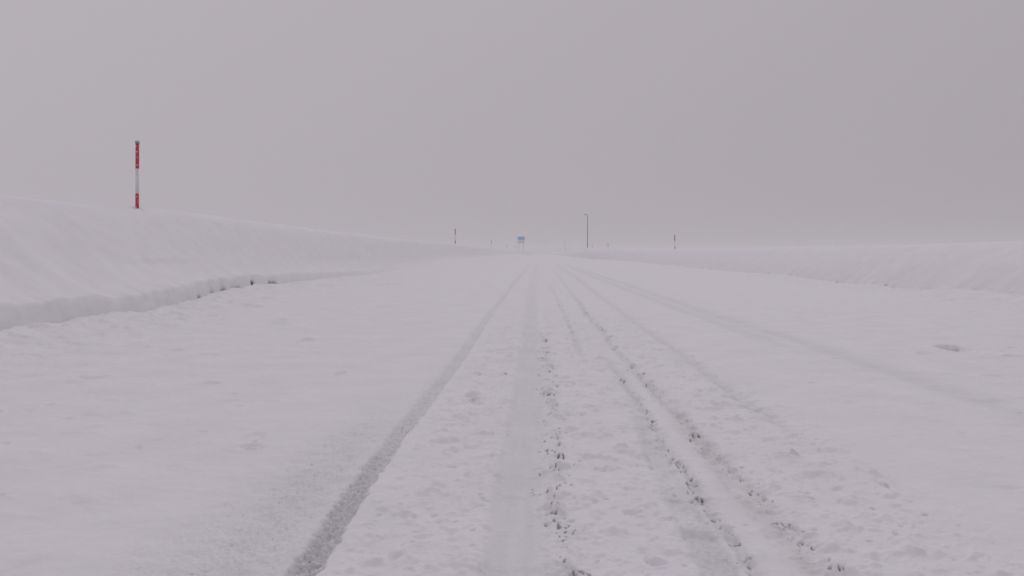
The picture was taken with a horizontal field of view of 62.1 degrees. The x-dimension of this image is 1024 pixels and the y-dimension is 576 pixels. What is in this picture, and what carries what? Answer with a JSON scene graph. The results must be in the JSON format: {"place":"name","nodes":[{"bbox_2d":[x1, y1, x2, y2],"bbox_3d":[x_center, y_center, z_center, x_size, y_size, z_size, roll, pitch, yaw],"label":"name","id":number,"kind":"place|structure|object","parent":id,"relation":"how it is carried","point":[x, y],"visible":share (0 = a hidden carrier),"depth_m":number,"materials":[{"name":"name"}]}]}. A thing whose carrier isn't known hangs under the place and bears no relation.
{"place":"outdoors","nodes":[
{"label":"outdoors","id":0,"kind":"place"},
{"bbox_2d":[0,195,537,330],"bbox_3d":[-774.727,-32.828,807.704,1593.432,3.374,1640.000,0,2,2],"label":"snow bank","id":1,"kind":"structure","parent":0,"point":[62,261],"depth_m":20.91,"materials":[{"name":"white snow"}]},
{"bbox_2d":[135,140,139,208],"bbox_3d":[-10.533,-2.633,23.908,0.124,3.023,0.124,1,2,2],"label":"snow pole","id":2,"kind":"object","parent":1,"relation":"on","point":[137,142],"visible":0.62,"depth_m":23.85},
{"bbox_2d":[518,237,524,243],"bbox_3d":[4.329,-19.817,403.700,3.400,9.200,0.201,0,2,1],"label":"road sign","id":3,"kind":"object","parent":1,"relation":"on","point":[521,240],"visible":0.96,"depth_m":403.50,"materials":[{"name":"blue metal"}]},
{"bbox_2d":[0,254,1023,575],"label":"road","id":4,"kind":"structure","parent":0,"point":[482,416],"depth_m":6.31,"materials":[{"name":"white snow"}]},
{"bbox_2d":[549,240,1023,294],"bbox_3d":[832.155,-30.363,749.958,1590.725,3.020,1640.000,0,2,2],"label":"snow bank","id":5,"kind":"structure","parent":0,"point":[997,266],"depth_m":35.17,"materials":[{"name":"white snow"}]},
{"bbox_2d":[584,214,587,247],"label":"street lamp","id":6,"kind":"object","parent":5,"relation":"on","point":[587,230],"visible":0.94,"depth_m":238.84,"materials":[{"name":"metal"}]}
]}

